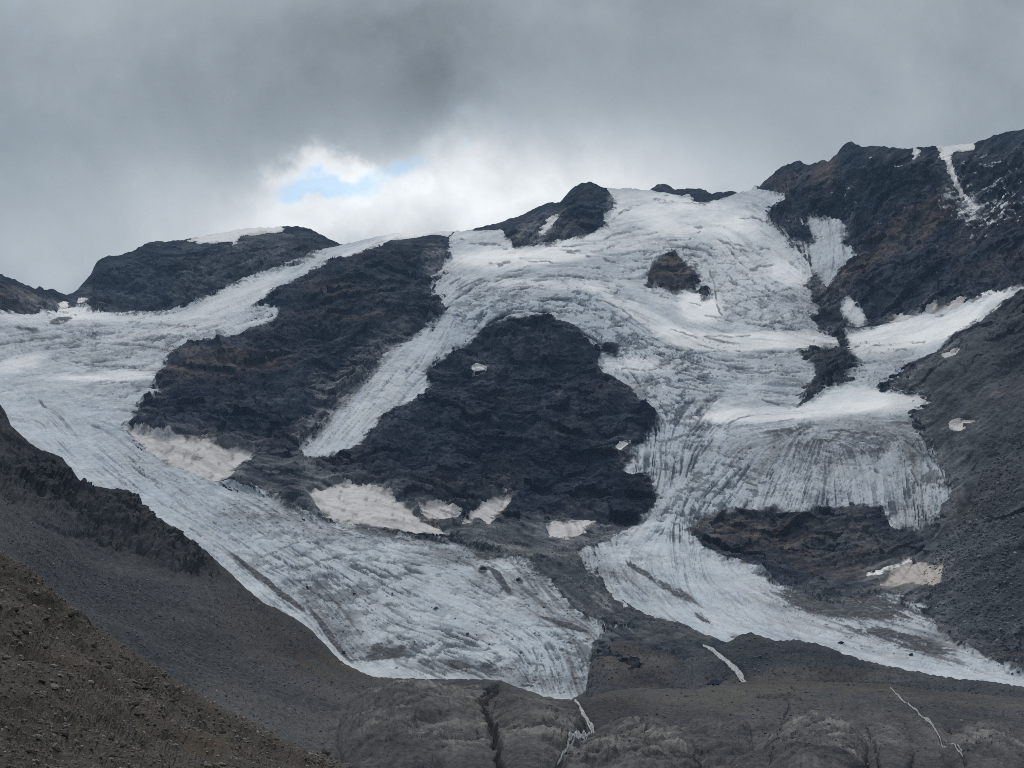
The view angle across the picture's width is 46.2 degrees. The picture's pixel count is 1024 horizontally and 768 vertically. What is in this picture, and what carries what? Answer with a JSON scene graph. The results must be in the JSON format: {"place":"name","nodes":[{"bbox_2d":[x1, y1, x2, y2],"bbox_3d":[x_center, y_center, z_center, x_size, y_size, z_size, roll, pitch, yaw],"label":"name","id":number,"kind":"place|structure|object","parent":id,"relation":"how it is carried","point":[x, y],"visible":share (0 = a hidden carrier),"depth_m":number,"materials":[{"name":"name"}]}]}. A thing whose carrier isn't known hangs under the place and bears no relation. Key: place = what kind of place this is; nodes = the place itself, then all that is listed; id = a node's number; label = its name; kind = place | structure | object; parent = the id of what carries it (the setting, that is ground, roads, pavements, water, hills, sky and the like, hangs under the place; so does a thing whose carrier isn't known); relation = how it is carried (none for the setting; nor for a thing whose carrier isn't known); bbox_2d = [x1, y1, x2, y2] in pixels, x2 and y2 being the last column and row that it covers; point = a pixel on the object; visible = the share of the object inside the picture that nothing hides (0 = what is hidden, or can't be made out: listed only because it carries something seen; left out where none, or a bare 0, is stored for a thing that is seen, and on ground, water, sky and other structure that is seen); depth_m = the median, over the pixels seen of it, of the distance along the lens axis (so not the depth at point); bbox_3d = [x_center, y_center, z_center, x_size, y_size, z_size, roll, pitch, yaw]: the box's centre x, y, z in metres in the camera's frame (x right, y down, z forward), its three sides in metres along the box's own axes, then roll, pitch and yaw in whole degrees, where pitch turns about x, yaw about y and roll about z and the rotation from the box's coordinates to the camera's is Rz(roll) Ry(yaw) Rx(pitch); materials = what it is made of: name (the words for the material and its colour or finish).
{"place":"outdoors","nodes":[
{"label":"outdoors","id":0,"kind":"place"},
{"bbox_2d":[0,274,77,314],"bbox_3d":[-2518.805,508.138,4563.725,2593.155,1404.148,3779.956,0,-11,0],"label":"mountain","id":1,"kind":"structure","parent":0,"point":[16,296],"depth_m":3521.98,"materials":[{"name":"grey stone"}]},
{"bbox_2d":[58,301,68,308],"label":"snow patch","id":2,"kind":"object","parent":1,"relation":"on","point":[63,305],"visible":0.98,"depth_m":3664.23,"materials":[{"name":"white snow"}]},
{"bbox_2d":[77,298,87,303],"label":"snow patch","id":3,"kind":"object","parent":1,"relation":"on","point":[80,300],"visible":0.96,"depth_m":3804.85,"materials":[{"name":"white snow"}]},
{"bbox_2d":[0,552,348,767],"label":"scree slope","id":4,"kind":"structure","parent":0,"point":[34,652],"depth_m":129.87,"materials":[{"name":"brown gravel"}]},
{"bbox_2d":[2,655,10,659],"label":"boulder","id":5,"kind":"object","parent":4,"relation":"on","point":[5,657],"visible":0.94,"depth_m":103.71,"materials":[{"name":"stone"}]},
{"bbox_2d":[11,606,19,611],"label":"boulder","id":6,"kind":"object","parent":4,"relation":"on","point":[16,608],"visible":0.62,"depth_m":135.38,"materials":[{"name":"stone"}]},
{"bbox_2d":[12,630,22,636],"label":"boulder","id":7,"kind":"object","parent":4,"relation":"on","point":[17,633],"visible":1,"depth_m":130.25,"materials":[{"name":"stone"}]},
{"bbox_2d":[22,628,29,634],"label":"boulder","id":8,"kind":"object","parent":4,"relation":"on","point":[25,631],"visible":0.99,"depth_m":131.76,"materials":[{"name":"stone"}]},
{"bbox_2d":[25,622,32,627],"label":"boulder","id":9,"kind":"object","parent":4,"relation":"on","point":[29,624],"visible":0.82,"depth_m":134.73,"materials":[{"name":"stone"}]},
{"bbox_2d":[25,749,35,753],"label":"boulder","id":10,"kind":"object","parent":4,"relation":"on","point":[30,751],"visible":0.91,"depth_m":70.73,"materials":[{"name":"stone"}]},
{"bbox_2d":[32,734,42,739],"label":"boulder","id":11,"kind":"object","parent":4,"relation":"on","point":[38,736],"visible":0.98,"depth_m":73.30,"materials":[{"name":"stone"}]},
{"bbox_2d":[42,615,51,618],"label":"boulder","id":12,"kind":"object","parent":4,"relation":"on","point":[46,616],"visible":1,"depth_m":140.29,"materials":[{"name":"stone"}]},
{"bbox_2d":[51,683,58,689],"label":"boulder","id":13,"kind":"object","parent":4,"relation":"on","point":[55,686],"visible":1,"depth_m":99.61,"materials":[{"name":"stone"}]},
{"bbox_2d":[51,743,59,750],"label":"boulder","id":14,"kind":"object","parent":4,"relation":"on","point":[55,746],"visible":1,"depth_m":74.02,"materials":[{"name":"stone"}]},
{"bbox_2d":[60,731,68,736],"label":"boulder","id":15,"kind":"object","parent":4,"relation":"on","point":[65,733],"visible":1,"depth_m":78.98,"materials":[{"name":"stone"}]},
{"bbox_2d":[67,610,75,615],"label":"boulder","id":16,"kind":"object","parent":4,"relation":"on","point":[71,613],"visible":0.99,"depth_m":165.57,"materials":[{"name":"stone"}]},
{"bbox_2d":[102,664,111,669],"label":"boulder","id":17,"kind":"object","parent":4,"relation":"on","point":[108,666],"visible":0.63,"depth_m":138.99,"materials":[{"name":"stone"}]},
{"bbox_2d":[108,734,115,740],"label":"boulder","id":18,"kind":"object","parent":4,"relation":"on","point":[112,737],"visible":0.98,"depth_m":83.38,"materials":[{"name":"stone"}]},
{"bbox_2d":[107,753,116,757],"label":"boulder","id":19,"kind":"object","parent":4,"relation":"on","point":[114,755],"visible":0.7,"depth_m":79.40,"materials":[{"name":"stone"}]},
{"bbox_2d":[120,741,126,747],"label":"boulder","id":20,"kind":"object","parent":4,"relation":"on","point":[122,744],"visible":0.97,"depth_m":81.70,"materials":[{"name":"stone"}]},
{"bbox_2d":[130,701,139,705],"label":"boulder","id":21,"kind":"object","parent":4,"relation":"on","point":[135,703],"visible":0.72,"depth_m":131.37,"materials":[{"name":"stone"}]},
{"bbox_2d":[139,740,146,744],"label":"boulder","id":22,"kind":"object","parent":4,"relation":"on","point":[142,742],"visible":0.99,"depth_m":105.92,"materials":[{"name":"stone"}]},
{"bbox_2d":[154,754,160,759],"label":"boulder","id":23,"kind":"object","parent":4,"relation":"on","point":[157,756],"visible":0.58,"depth_m":103.99,"materials":[{"name":"stone"}]},
{"bbox_2d":[0,551,348,767],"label":"rubble","id":24,"kind":"object","parent":4,"relation":"on","point":[137,708],"visible":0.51,"depth_m":131.35,"materials":[{"name":"gravel"}]},
{"bbox_2d":[212,763,219,767],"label":"boulder","id":25,"kind":"object","parent":4,"relation":"on","point":[215,765],"visible":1,"depth_m":111.60,"materials":[{"name":"stone"}]},
{"bbox_2d":[321,748,330,755],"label":"boulder","id":26,"kind":"object","parent":4,"relation":"on","point":[326,750],"visible":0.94,"depth_m":206.15,"materials":[{"name":"stone"}]},
{"bbox_2d":[0,405,351,751],"bbox_3d":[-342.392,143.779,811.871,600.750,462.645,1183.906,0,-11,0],"label":"hillside","id":27,"kind":"structure","parent":0,"point":[122,534],"depth_m":899.37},
{"bbox_2d":[1,498,391,751],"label":"rubble","id":28,"kind":"object","parent":27,"relation":"on","point":[132,630],"visible":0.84,"depth_m":799.86,"materials":[{"name":"gravel"}]},
{"bbox_2d":[80,226,342,314],"bbox_3d":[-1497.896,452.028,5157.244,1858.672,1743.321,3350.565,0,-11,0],"label":"mountain","id":29,"kind":"structure","parent":0,"point":[158,275],"depth_m":3993.94,"materials":[{"name":"grey stone"}]},
{"bbox_2d":[187,226,283,244],"bbox_3d":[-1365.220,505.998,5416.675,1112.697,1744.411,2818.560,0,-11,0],"label":"snow patch","id":30,"kind":"object","parent":29,"relation":"on","point":[233,236],"visible":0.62,"depth_m":4329.28,"materials":[{"name":"white snow"}]},
{"bbox_2d":[139,234,451,462],"bbox_3d":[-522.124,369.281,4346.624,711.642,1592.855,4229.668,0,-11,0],"label":"rock face","id":31,"kind":"object","parent":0,"point":[263,393],"visible":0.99,"depth_m":2874.66},
{"bbox_2d":[311,313,656,540],"bbox_3d":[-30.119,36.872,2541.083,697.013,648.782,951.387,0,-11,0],"label":"rock face","id":32,"kind":"object","parent":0,"point":[541,417],"visible":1,"depth_m":2480.25},
{"bbox_2d":[307,478,449,535],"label":"snow patch","id":33,"kind":"object","parent":32,"relation":"on","point":[349,502],"visible":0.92,"depth_m":2061.78,"materials":[{"name":"white snow"}]},
{"bbox_2d":[418,499,462,521],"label":"snow patch","id":34,"kind":"object","parent":32,"relation":"on","point":[435,510],"visible":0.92,"depth_m":2133.41,"materials":[{"name":"white snow"}]},
{"bbox_2d":[472,363,486,376],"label":"snow patch","id":35,"kind":"object","parent":32,"relation":"on","point":[477,367],"visible":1,"depth_m":2815.42,"materials":[{"name":"white snow"}]},
{"bbox_2d":[461,486,511,523],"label":"snow patch","id":36,"kind":"object","parent":32,"relation":"on","point":[488,510],"visible":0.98,"depth_m":2222.28,"materials":[{"name":"white snow"}]},
{"bbox_2d":[544,520,595,539],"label":"snow patch","id":37,"kind":"object","parent":32,"relation":"on","point":[568,530],"visible":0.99,"depth_m":2110.13,"materials":[{"name":"white snow"}]},
{"bbox_2d":[615,440,630,455],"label":"snow patch","id":38,"kind":"object","parent":32,"relation":"on","point":[621,445],"visible":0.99,"depth_m":2470.82,"materials":[{"name":"white snow"}]},
{"bbox_2d":[301,461,718,642],"bbox_3d":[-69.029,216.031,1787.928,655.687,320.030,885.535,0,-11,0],"label":"moraine","id":39,"kind":"structure","parent":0,"point":[456,527],"depth_m":1837.13,"materials":[{"name":"grey gravel"}]},
{"bbox_2d":[481,526,620,571],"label":"rubble","id":40,"kind":"object","parent":39,"relation":"on","point":[547,550],"visible":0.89,"depth_m":1955.06,"materials":[{"name":"stone"}]},
{"bbox_2d":[562,569,686,630],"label":"rubble","id":41,"kind":"object","parent":39,"relation":"on","point":[564,577],"visible":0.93,"depth_m":1544.35,"materials":[{"name":"stone"}]},
{"bbox_2d":[0,0,1023,294],"label":"sky","id":42,"kind":"structure","parent":0,"point":[126,125],"materials":[{"name":"grey"}]},
{"bbox_2d":[78,185,964,685],"bbox_3d":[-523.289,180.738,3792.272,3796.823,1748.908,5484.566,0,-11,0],"label":"bedrock","id":43,"kind":"structure","parent":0,"point":[284,477],"depth_m":2086.77,"materials":[{"name":"grey stone"}]},
{"bbox_2d":[125,420,252,481],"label":"snow patch","id":44,"kind":"object","parent":43,"relation":"on","point":[206,456],"visible":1,"depth_m":2271.47,"materials":[{"name":"white snow"}]},
{"bbox_2d":[0,230,629,699],"bbox_3d":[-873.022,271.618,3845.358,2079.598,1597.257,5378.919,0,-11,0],"label":"glacier","id":45,"kind":"object","parent":43,"relation":"on","point":[76,382],"visible":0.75,"depth_m":1883.17,"materials":[{"name":"white ice"}]},
{"bbox_2d":[299,185,1023,686],"bbox_3d":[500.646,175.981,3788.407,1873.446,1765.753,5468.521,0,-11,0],"label":"glacier","id":46,"kind":"object","parent":43,"relation":"on","point":[721,375],"visible":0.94,"depth_m":2534.57,"materials":[{"name":"white ice"}]},
{"bbox_2d":[798,283,857,405],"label":"rock rib","id":47,"kind":"object","parent":46,"relation":"on","point":[831,364],"visible":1,"depth_m":2673.52,"materials":[{"name":"grey stone"}]},
{"bbox_2d":[473,182,613,247],"bbox_3d":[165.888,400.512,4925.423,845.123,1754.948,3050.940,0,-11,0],"label":"rock summit","id":48,"kind":"structure","parent":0,"point":[580,208],"depth_m":3794.02,"materials":[{"name":"grey stone"}]},
{"bbox_2d":[538,214,558,235],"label":"snow patch","id":49,"kind":"object","parent":48,"relation":"on","point":[551,220],"visible":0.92,"depth_m":3746.23,"materials":[{"name":"white snow"}]},
{"bbox_2d":[329,668,1023,767],"bbox_3d":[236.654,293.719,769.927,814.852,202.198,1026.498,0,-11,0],"label":"rock knoll","id":50,"kind":"structure","parent":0,"point":[434,723],"depth_m":675.92,"materials":[{"name":"grey stone"}]},
{"bbox_2d":[557,699,594,764],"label":"stream","id":51,"kind":"structure","parent":50,"relation":"on","point":[577,734],"depth_m":649.29,"materials":[{"name":"white liquid"}]},
{"bbox_2d":[563,682,1023,766],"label":"rubble","id":52,"kind":"object","parent":50,"relation":"on","point":[801,721],"visible":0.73,"depth_m":771.86,"materials":[{"name":"stone"}]},
{"bbox_2d":[890,687,962,756],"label":"stream","id":53,"kind":"structure","parent":50,"relation":"on","point":[927,719],"depth_m":755.99,"materials":[{"name":"white liquid"}]},
{"bbox_2d":[644,250,710,295],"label":"rock outcrop","id":54,"kind":"object","parent":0,"point":[671,271],"visible":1,"depth_m":3278.69,"materials":[{"name":"grey stone"}]},
{"bbox_2d":[651,184,736,201],"bbox_3d":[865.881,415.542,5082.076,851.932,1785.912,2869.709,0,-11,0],"label":"rock crest","id":55,"kind":"object","parent":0,"point":[699,195],"visible":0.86,"depth_m":3982.44,"materials":[{"name":"grey stone"}]},
{"bbox_2d":[572,632,1023,699],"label":"moraine","id":56,"kind":"structure","parent":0,"point":[633,648],"depth_m":1146.56,"materials":[{"name":"grey gravel"}]},
{"bbox_2d":[703,644,745,681],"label":"snow patch","id":57,"kind":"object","parent":56,"relation":"on","point":[732,666],"depth_m":1187.56,"materials":[{"name":"white snow"}]},
{"bbox_2d":[590,638,1023,696],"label":"rubble","id":58,"kind":"object","parent":56,"relation":"on","point":[802,649],"visible":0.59,"depth_m":1139.80,"materials":[{"name":"stone"}]},
{"bbox_2d":[689,503,918,571],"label":"rock outcrop","id":59,"kind":"object","parent":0,"point":[862,539],"visible":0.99,"depth_m":2038.30,"materials":[{"name":"grey stone"}]},
{"bbox_2d":[866,556,912,575],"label":"snow patch","id":60,"kind":"object","parent":59,"relation":"on","point":[891,567],"visible":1,"depth_m":1882.47,"materials":[{"name":"white snow"}]},
{"bbox_2d":[761,129,1023,322],"bbox_3d":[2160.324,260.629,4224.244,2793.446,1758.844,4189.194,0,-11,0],"label":"mountain","id":61,"kind":"structure","parent":0,"point":[922,235],"depth_m":3100.17,"materials":[{"name":"grey stone"}]},
{"bbox_2d":[786,213,868,326],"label":"ice apron","id":62,"kind":"object","parent":61,"relation":"on","point":[829,252],"visible":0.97,"depth_m":3165.80,"materials":[{"name":"white ice"}]},
{"bbox_2d":[890,308,921,322],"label":"snow patch","id":63,"kind":"object","parent":61,"relation":"on","point":[901,317],"visible":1,"depth_m":2721.44,"materials":[{"name":"white snow"}]},
{"bbox_2d":[912,148,920,159],"bbox_3d":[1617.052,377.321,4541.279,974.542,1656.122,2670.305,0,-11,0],"label":"snow patch","id":64,"kind":"object","parent":61,"relation":"on","point":[916,152],"visible":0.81,"depth_m":3424.17,"materials":[{"name":"white snow"}]},
{"bbox_2d":[925,296,966,314],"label":"snow patch","id":65,"kind":"object","parent":61,"relation":"on","point":[932,308],"visible":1,"depth_m":2642.47,"materials":[{"name":"white snow"}]},
{"bbox_2d":[936,143,977,209],"bbox_3d":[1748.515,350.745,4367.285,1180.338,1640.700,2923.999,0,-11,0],"label":"snow patch","id":66,"kind":"object","parent":61,"relation":"on","point":[946,153],"visible":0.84,"depth_m":3291.38,"materials":[{"name":"white snow"}]},
{"bbox_2d":[872,289,1023,667],"bbox_3d":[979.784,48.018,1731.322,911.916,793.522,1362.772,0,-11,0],"label":"scree slope","id":67,"kind":"structure","parent":0,"point":[978,377],"depth_m":1982.29,"materials":[{"name":"grey gravel"}]},
{"bbox_2d":[878,559,943,586],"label":"snow patch","id":68,"kind":"object","parent":67,"relation":"on","point":[908,573],"visible":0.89,"depth_m":1815.99,"materials":[{"name":"beige snow"}]},
{"bbox_2d":[941,347,959,357],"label":"snow patch","id":69,"kind":"object","parent":67,"relation":"on","point":[952,352],"visible":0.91,"depth_m":2394.98,"materials":[{"name":"white snow"}]},
{"bbox_2d":[948,418,975,430],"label":"snow patch","id":70,"kind":"object","parent":67,"relation":"on","point":[957,424],"visible":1,"depth_m":2139.08,"materials":[{"name":"white snow"}]},
{"bbox_2d":[923,419,1022,674],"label":"rubble","id":71,"kind":"object","parent":67,"relation":"on","point":[985,563],"visible":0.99,"depth_m":1689.18,"materials":[{"name":"stone"}]}
]}

